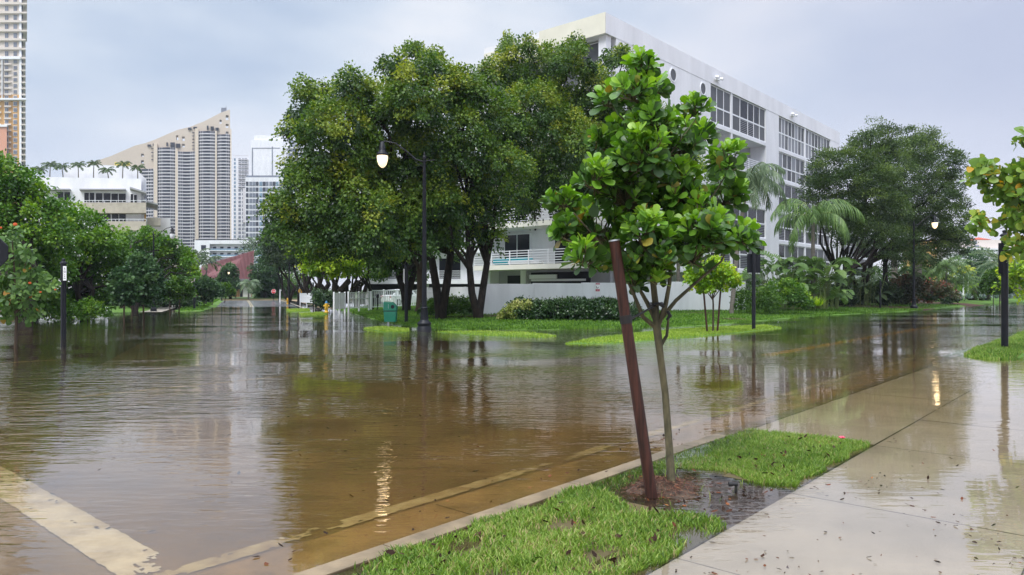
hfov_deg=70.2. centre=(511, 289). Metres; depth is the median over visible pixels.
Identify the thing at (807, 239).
window
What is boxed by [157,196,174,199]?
balcony window
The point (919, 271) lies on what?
date palm
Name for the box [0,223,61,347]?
flowering tree
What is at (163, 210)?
balcony window
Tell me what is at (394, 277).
window
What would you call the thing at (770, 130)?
apartment building
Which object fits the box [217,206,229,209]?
balcony window
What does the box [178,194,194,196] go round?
balcony window
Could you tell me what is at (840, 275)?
bird of paradise
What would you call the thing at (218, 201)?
balcony window
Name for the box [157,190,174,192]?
balcony window
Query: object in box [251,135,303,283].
tower block
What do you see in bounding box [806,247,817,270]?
window
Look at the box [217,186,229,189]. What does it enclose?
balcony window
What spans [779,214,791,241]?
window
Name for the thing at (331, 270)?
lime tree
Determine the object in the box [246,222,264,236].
window
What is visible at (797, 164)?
window
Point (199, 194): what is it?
balcony window
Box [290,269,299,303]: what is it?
street lamp
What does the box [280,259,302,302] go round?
street tree
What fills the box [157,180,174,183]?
balcony window
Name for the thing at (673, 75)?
round window
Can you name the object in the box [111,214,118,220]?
window
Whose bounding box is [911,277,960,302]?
shrub
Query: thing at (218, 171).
balcony window
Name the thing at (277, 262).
street tree
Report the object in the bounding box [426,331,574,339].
verge lawn
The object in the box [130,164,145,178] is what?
palm tree
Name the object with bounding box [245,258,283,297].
park tree
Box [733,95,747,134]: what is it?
window
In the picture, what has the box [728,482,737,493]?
sprinkler riser
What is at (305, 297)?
picket fence
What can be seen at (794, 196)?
window
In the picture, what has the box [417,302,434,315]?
shrub
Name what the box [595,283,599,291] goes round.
wall sign
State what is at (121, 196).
window
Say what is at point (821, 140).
window
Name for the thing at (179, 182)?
balcony window
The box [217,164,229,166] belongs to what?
balcony window
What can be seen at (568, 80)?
window
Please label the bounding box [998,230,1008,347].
sign post
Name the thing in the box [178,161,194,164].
balcony window
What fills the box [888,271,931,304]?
shrub
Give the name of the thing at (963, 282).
clump palm
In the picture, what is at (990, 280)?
sapling tree
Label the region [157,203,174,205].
balcony window
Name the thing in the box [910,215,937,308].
street lamp
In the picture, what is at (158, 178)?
balcony window
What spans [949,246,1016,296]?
park tree
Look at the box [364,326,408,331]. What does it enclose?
grass
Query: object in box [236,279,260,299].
palm tree
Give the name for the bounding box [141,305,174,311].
side pavement
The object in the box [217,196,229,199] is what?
balcony window
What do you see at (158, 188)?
balcony window
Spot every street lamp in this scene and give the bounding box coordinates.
[150,227,174,310]
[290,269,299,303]
[376,141,434,332]
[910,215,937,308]
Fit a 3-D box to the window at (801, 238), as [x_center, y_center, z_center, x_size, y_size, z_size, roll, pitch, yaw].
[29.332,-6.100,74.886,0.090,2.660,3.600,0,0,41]
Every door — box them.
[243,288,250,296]
[504,233,530,257]
[506,192,530,222]
[554,240,583,263]
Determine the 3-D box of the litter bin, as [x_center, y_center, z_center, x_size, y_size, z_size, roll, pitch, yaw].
[-5.402,1.206,32.422,0.580,1.329,0.478,0,0,0]
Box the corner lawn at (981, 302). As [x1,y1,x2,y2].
[336,298,1023,330]
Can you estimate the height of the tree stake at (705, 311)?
2.010 m
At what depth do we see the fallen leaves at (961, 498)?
5.03 m
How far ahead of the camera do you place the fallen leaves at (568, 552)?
4.56 m
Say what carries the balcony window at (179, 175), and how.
in the tower block at (188, 188)
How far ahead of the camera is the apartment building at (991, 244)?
210.00 m
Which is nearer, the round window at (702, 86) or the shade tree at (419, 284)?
the shade tree at (419, 284)
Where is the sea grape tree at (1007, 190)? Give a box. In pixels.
[959,126,1023,269]
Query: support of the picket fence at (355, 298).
on the side pavement
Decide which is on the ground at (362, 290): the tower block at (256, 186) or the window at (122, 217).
the tower block at (256, 186)
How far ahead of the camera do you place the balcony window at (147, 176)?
598.54 m
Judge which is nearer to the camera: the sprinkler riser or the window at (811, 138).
the sprinkler riser
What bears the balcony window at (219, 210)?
in the tower block at (188, 188)
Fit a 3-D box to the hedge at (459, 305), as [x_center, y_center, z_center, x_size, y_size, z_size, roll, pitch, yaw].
[-3.186,0.832,38.408,3.034,1.464,2.667,0,0,45]
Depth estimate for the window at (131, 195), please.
109.91 m
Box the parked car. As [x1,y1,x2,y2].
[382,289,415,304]
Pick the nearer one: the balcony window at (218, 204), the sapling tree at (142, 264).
the sapling tree at (142, 264)
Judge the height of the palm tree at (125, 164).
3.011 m
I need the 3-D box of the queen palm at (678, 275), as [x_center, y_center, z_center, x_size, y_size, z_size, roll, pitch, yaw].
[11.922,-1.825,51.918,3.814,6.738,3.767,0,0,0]
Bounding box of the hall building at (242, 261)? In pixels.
[200,250,253,296]
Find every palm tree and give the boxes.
[31,165,47,176]
[41,161,57,176]
[53,163,70,176]
[70,161,85,177]
[85,160,103,177]
[98,166,115,177]
[115,161,132,177]
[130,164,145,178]
[191,248,210,264]
[195,255,221,274]
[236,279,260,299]
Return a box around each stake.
[609,239,671,499]
[703,290,707,331]
[716,288,721,330]
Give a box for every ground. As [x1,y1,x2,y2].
[0,298,883,394]
[207,290,1009,297]
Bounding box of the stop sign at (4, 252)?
[0,238,8,266]
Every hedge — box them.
[102,281,208,308]
[307,287,339,310]
[427,292,472,315]
[504,294,643,320]
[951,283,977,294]
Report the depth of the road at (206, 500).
6.95 m
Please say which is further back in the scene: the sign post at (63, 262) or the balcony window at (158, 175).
the balcony window at (158, 175)
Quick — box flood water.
[0,301,1023,468]
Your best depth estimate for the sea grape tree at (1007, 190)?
17.36 m
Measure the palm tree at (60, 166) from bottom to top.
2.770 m
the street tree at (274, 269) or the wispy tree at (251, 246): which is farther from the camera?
the wispy tree at (251, 246)
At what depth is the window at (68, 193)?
109.88 m
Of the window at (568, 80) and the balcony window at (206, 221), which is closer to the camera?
the window at (568, 80)
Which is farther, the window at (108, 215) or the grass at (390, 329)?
the window at (108, 215)
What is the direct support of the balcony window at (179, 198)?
in the tower block at (188, 188)
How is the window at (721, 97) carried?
in the apartment building at (770, 130)
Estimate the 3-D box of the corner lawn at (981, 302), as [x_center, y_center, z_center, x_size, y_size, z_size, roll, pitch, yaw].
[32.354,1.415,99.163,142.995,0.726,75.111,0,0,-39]
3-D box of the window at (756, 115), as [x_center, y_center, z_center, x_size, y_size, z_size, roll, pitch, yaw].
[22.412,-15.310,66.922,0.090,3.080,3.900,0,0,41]
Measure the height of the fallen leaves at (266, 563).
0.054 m
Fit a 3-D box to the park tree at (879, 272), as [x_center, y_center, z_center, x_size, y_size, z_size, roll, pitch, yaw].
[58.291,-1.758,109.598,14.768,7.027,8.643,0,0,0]
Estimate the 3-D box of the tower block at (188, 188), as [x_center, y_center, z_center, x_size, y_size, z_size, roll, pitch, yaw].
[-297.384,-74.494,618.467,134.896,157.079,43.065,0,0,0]
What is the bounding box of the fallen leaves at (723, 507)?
[628,466,772,518]
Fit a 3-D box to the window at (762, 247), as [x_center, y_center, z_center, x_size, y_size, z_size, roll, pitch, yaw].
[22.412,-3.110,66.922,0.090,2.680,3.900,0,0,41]
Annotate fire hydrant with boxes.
[323,301,329,313]
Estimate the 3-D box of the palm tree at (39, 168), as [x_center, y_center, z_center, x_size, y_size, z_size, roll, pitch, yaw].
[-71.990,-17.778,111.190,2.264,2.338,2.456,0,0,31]
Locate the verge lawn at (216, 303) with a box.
[176,300,223,310]
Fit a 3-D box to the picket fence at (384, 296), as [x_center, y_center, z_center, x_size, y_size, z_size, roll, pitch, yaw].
[-9.289,0.855,58.250,0.100,1.750,8.001,0,0,18]
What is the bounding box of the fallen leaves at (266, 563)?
[252,418,732,564]
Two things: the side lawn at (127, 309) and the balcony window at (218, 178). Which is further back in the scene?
the balcony window at (218, 178)
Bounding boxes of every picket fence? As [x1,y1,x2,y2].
[300,293,311,305]
[348,291,369,312]
[370,289,416,309]
[427,287,441,298]
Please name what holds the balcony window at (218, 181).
in the tower block at (188, 188)
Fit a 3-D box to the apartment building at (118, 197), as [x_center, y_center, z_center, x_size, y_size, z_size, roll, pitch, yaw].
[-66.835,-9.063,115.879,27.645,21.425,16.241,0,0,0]
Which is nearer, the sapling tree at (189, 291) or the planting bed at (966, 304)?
the sapling tree at (189, 291)
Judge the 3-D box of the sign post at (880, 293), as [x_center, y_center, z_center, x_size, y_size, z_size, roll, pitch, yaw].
[29.667,0.537,58.740,0.189,2.725,0.189,0,0,0]
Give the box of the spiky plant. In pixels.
[815,297,824,305]
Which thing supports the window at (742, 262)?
in the apartment building at (770, 130)
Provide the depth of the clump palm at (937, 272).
83.27 m
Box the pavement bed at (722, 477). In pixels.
[646,427,1023,574]
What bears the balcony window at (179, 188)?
in the tower block at (188, 188)
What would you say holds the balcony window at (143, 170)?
in the tower block at (188, 188)
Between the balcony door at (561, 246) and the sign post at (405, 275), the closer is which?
the sign post at (405, 275)
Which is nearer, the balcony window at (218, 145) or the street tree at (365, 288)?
the street tree at (365, 288)
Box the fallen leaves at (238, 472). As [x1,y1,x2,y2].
[26,401,730,559]
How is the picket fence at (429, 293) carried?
on the corner lawn at (981, 302)
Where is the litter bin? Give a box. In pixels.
[383,302,397,325]
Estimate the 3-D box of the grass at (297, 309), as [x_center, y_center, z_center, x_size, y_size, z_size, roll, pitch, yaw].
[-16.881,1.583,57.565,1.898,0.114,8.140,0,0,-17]
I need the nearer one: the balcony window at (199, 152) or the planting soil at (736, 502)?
the planting soil at (736, 502)
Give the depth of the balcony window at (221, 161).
598.25 m
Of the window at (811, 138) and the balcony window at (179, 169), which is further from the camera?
the balcony window at (179, 169)
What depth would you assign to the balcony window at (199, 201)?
598.25 m
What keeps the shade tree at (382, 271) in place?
on the corner lawn at (981, 302)
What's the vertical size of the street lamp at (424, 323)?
7.969 m
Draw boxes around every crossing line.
[0,465,160,574]
[85,354,498,395]
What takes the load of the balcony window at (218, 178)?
in the tower block at (188, 188)
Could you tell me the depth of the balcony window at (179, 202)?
598.39 m
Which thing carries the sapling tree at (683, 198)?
on the planting soil at (736, 502)
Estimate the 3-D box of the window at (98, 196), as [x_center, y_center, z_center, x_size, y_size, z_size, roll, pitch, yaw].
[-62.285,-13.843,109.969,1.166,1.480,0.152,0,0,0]
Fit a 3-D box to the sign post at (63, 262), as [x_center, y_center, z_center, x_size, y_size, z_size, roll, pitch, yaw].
[-14.664,0.440,23.871,0.260,2.920,0.224,0,0,0]
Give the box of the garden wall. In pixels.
[449,281,745,313]
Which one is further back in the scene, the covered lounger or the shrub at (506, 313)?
the covered lounger
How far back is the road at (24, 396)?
11.55 m
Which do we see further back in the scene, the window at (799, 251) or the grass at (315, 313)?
the window at (799, 251)
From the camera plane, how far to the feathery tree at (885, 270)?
65.64 m
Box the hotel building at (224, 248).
[194,239,262,280]
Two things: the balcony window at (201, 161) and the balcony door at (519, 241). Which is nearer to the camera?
the balcony door at (519, 241)
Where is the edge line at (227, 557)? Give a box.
[153,407,746,574]
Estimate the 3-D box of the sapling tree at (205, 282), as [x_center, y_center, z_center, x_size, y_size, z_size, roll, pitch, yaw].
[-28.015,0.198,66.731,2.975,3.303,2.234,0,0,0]
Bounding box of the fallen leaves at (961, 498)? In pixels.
[675,438,1023,574]
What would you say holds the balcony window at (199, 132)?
in the tower block at (188, 188)
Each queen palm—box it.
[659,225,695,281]
[704,162,786,313]
[770,198,864,307]
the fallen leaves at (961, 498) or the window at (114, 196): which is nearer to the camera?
the fallen leaves at (961, 498)
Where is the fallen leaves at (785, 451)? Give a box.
[728,434,853,474]
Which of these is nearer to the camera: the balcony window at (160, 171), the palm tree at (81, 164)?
the palm tree at (81, 164)
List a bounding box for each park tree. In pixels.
[215,261,242,298]
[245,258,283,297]
[272,270,312,297]
[866,256,941,294]
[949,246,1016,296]
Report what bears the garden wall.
on the corner lawn at (981, 302)
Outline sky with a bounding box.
[23,0,1023,289]
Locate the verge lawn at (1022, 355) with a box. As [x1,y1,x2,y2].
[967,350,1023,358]
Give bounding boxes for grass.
[286,308,309,311]
[299,311,326,315]
[346,483,727,574]
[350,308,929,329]
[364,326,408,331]
[437,330,556,337]
[585,464,666,492]
[615,468,745,510]
[653,427,870,487]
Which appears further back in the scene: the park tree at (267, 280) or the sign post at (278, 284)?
the park tree at (267, 280)
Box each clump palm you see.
[907,262,963,286]
[924,253,975,282]
[933,270,982,299]
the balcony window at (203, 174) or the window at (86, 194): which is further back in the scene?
the balcony window at (203, 174)
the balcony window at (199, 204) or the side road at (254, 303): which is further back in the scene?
the balcony window at (199, 204)
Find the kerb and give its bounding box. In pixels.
[292,422,767,574]
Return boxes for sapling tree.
[103,264,146,321]
[122,248,168,320]
[155,277,182,312]
[169,274,199,312]
[193,274,222,305]
[208,280,226,304]
[221,281,236,302]
[537,45,766,482]
[682,255,744,331]
[976,268,998,303]
[983,266,1014,305]
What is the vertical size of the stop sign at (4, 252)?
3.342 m
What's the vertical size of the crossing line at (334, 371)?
0.001 m
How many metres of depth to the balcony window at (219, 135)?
598.10 m
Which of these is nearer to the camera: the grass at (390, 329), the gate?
the grass at (390, 329)
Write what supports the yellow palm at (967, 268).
on the corner lawn at (981, 302)
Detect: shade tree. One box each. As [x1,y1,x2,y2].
[0,148,93,323]
[34,194,133,319]
[113,222,201,312]
[247,40,457,318]
[334,254,430,306]
[348,204,463,310]
[385,191,463,311]
[398,36,539,318]
[474,29,709,230]
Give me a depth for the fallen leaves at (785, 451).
7.07 m
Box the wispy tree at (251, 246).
[236,236,262,259]
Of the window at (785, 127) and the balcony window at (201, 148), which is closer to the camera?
the window at (785, 127)
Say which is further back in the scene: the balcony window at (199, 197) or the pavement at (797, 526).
the balcony window at (199, 197)
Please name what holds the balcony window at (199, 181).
in the tower block at (188, 188)
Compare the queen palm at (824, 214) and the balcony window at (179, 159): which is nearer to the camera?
the queen palm at (824, 214)
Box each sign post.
[60,258,66,339]
[193,285,195,308]
[278,268,279,301]
[288,262,289,303]
[403,262,408,321]
[747,250,759,328]
[879,279,880,307]
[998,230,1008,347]
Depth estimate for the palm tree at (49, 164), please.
110.95 m
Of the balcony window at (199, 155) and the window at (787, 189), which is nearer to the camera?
the window at (787, 189)
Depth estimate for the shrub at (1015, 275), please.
39.94 m
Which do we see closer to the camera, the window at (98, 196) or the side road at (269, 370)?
the side road at (269, 370)
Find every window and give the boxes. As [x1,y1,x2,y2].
[57,192,63,198]
[64,192,69,200]
[84,192,88,202]
[89,192,94,202]
[95,193,102,202]
[103,193,110,202]
[104,214,110,220]
[111,193,117,202]
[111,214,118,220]
[118,193,125,202]
[119,214,125,220]
[130,194,133,202]
[136,169,153,171]
[139,172,153,175]
[142,175,153,178]
[146,188,153,191]
[146,210,229,250]
[157,147,175,150]
[157,151,174,153]
[157,154,174,156]
[157,157,174,160]
[157,160,174,163]
[157,164,174,166]
[157,167,174,170]
[157,170,174,173]
[157,174,174,176]
[157,177,174,179]
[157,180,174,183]
[157,183,174,186]
[157,187,174,189]
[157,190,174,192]
[157,193,174,196]
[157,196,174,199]
[157,200,174,202]
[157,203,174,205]
[157,206,174,209]
[157,209,174,212]
[178,151,194,154]
[178,155,194,157]
[178,158,194,161]
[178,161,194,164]
[178,165,194,167]
[178,168,194,170]
[178,171,194,174]
[178,174,194,177]
[178,178,194,180]
[178,181,194,183]
[178,184,194,187]
[178,187,194,190]
[178,191,194,193]
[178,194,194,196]
[178,197,194,200]
[178,200,194,203]
[178,204,194,206]
[178,207,194,209]
[198,131,214,134]
[198,134,214,137]
[198,137,214,140]
[198,141,214,143]
[198,144,214,147]
[198,147,214,150]
[198,151,214,153]
[198,154,214,156]
[198,157,214,160]
[198,160,214,163]
[198,164,214,166]
[198,167,214,169]
[198,170,214,173]
[198,173,214,176]
[198,177,214,179]
[198,180,214,182]
[198,183,214,186]
[198,186,214,189]
[198,190,214,192]
[198,193,214,195]
[198,196,214,199]
[198,200,214,202]
[198,203,214,205]
[198,206,214,209]
[198,209,214,212]
[217,134,229,137]
[217,137,229,140]
[217,141,229,143]
[217,144,229,147]
[217,147,229,150]
[217,151,229,153]
[217,154,229,156]
[217,157,229,160]
[217,160,229,163]
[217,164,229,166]
[217,167,229,169]
[217,170,229,173]
[217,173,229,176]
[217,177,229,179]
[217,180,229,182]
[217,183,229,186]
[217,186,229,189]
[217,190,229,192]
[217,193,229,196]
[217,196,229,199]
[217,200,229,202]
[217,203,229,205]
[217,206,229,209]
[217,209,229,212]
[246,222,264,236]
[379,269,395,279]
[439,258,460,279]
[565,52,579,91]
[581,42,598,87]
[670,68,676,81]
[700,82,705,94]
[711,85,729,128]
[711,252,729,264]
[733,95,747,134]
[733,208,747,226]
[733,250,747,269]
[748,102,764,141]
[748,207,764,237]
[748,245,764,269]
[779,117,791,151]
[779,152,791,181]
[779,183,791,209]
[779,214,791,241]
[779,244,791,269]
[791,122,803,156]
[791,156,803,183]
[791,186,803,211]
[792,218,803,243]
[792,246,803,271]
[806,129,817,162]
[806,162,817,189]
[806,191,817,211]
[806,222,817,245]
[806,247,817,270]
[818,135,829,162]
[818,222,829,246]
[818,249,829,273]
[860,259,864,275]
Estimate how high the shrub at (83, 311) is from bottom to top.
1.503 m
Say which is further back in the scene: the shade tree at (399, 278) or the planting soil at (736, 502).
the shade tree at (399, 278)
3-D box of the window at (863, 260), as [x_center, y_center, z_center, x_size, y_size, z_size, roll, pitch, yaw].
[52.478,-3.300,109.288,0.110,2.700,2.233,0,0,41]
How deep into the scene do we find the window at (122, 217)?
109.88 m
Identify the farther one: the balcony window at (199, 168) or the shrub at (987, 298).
the balcony window at (199, 168)
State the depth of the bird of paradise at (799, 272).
50.87 m
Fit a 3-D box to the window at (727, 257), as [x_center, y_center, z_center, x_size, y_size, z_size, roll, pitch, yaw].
[17.444,-3.110,61.204,0.090,2.680,3.950,0,0,41]
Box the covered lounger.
[493,257,543,264]
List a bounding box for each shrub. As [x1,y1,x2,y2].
[36,295,113,320]
[145,296,203,307]
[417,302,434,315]
[496,298,533,319]
[729,281,781,313]
[759,277,815,309]
[815,283,861,306]
[848,281,904,305]
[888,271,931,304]
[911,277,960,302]
[940,289,964,303]
[965,286,990,300]
[990,258,1023,304]
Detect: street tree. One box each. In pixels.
[251,236,297,302]
[255,222,316,303]
[262,206,330,294]
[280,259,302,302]
[295,220,350,299]
[335,273,360,303]
[355,262,374,304]
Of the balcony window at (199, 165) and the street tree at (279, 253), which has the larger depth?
the balcony window at (199, 165)
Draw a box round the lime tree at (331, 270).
[288,248,373,309]
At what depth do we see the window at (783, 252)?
72.13 m
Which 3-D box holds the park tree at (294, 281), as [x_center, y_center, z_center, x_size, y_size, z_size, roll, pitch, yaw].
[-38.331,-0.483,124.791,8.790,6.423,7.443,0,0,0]
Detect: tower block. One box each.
[0,0,26,204]
[89,108,230,282]
[233,155,248,238]
[245,175,300,290]
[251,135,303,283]
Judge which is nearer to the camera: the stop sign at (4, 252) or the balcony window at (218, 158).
the stop sign at (4, 252)
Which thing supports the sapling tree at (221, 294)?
on the verge lawn at (216, 303)
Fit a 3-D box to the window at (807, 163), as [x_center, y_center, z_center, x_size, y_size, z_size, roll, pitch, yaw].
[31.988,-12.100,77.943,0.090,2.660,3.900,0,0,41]
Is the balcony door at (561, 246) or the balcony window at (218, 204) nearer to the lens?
the balcony door at (561, 246)
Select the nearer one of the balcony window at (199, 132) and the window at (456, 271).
the window at (456, 271)
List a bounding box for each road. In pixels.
[0,312,662,446]
[0,314,1019,574]
[0,390,38,417]
[217,300,296,306]
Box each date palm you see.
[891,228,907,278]
[901,250,936,301]
[968,246,1021,300]
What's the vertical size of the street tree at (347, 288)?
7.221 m
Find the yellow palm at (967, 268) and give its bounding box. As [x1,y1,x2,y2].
[957,265,970,294]
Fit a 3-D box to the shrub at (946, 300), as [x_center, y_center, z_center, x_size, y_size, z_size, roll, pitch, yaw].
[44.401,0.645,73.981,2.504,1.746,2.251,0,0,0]
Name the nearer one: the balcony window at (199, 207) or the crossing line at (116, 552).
the crossing line at (116, 552)
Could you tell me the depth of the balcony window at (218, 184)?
598.25 m
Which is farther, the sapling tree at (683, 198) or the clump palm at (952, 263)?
the clump palm at (952, 263)
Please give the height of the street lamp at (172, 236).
6.472 m
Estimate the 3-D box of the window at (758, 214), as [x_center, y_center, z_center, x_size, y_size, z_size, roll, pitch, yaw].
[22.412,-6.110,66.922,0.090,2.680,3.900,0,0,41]
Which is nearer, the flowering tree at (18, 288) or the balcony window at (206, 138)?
the flowering tree at (18, 288)
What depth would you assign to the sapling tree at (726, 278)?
27.73 m
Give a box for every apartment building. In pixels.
[25,162,169,294]
[360,155,483,304]
[473,12,839,295]
[839,226,873,288]
[903,237,1019,293]
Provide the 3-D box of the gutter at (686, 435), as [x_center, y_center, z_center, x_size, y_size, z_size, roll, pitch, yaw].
[2.632,1.718,9.174,0.580,0.001,3.089,0,0,41]
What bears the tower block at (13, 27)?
on the ground at (362, 290)
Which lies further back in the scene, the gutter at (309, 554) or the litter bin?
the litter bin
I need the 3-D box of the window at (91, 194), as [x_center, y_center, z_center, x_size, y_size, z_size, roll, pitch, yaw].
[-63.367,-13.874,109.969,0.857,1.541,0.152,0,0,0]
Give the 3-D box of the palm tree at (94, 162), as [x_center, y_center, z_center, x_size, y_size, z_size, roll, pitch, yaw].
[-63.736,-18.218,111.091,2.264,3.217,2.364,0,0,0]
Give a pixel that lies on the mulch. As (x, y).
(662, 478)
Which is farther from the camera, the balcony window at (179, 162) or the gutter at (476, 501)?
the balcony window at (179, 162)
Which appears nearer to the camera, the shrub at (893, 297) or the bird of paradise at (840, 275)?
the bird of paradise at (840, 275)
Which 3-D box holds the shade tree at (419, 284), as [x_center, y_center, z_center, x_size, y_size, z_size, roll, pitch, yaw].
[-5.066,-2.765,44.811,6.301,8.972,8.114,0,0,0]
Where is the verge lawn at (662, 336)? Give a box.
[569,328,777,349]
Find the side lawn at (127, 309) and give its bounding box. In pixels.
[75,306,158,311]
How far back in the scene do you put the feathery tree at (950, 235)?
62.09 m
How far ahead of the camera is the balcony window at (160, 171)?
598.25 m
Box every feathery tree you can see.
[793,113,928,304]
[849,123,978,304]
[853,199,905,305]
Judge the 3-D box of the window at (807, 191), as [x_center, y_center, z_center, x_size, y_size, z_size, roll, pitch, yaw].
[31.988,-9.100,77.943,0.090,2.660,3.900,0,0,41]
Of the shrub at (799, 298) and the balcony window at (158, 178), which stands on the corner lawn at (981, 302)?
the shrub at (799, 298)
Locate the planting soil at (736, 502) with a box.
[596,470,792,531]
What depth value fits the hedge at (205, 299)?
65.64 m
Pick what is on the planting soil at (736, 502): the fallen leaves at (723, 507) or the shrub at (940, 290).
the fallen leaves at (723, 507)
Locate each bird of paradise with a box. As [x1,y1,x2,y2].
[741,250,825,308]
[775,256,861,308]
[816,265,898,304]
[856,266,926,303]
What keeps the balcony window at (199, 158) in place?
in the tower block at (188, 188)
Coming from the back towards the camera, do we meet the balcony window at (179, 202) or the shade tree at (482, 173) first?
the balcony window at (179, 202)
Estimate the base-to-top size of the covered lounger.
0.510 m
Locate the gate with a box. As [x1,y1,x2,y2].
[333,292,345,313]
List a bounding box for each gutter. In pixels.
[196,504,469,574]
[434,443,664,513]
[649,411,775,446]
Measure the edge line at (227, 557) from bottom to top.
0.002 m
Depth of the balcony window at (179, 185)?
598.54 m
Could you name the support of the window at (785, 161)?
in the apartment building at (770, 130)
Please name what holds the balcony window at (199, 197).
in the tower block at (188, 188)
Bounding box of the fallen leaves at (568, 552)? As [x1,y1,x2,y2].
[385,501,685,574]
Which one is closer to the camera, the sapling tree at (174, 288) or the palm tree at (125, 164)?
the sapling tree at (174, 288)
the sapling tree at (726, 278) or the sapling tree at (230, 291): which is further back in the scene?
the sapling tree at (230, 291)
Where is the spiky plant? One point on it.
(820, 303)
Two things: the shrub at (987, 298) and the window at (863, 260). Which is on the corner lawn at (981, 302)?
the shrub at (987, 298)
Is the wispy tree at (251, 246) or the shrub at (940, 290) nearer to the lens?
the shrub at (940, 290)
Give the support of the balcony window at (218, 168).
in the tower block at (188, 188)
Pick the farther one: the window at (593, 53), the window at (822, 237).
the window at (822, 237)
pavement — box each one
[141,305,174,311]
[649,558,736,574]
[679,494,1023,574]
[757,423,900,444]
[792,446,1023,534]
[876,425,1023,464]
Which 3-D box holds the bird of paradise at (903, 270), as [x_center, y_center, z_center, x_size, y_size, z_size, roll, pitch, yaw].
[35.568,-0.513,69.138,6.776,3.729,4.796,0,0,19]
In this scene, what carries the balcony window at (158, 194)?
in the tower block at (188, 188)
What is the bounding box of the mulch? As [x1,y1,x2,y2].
[602,471,748,515]
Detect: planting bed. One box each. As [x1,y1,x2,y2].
[840,305,934,309]
[893,302,983,305]
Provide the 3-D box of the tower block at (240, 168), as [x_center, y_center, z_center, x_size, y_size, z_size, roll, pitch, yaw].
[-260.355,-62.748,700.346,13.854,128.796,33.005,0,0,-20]

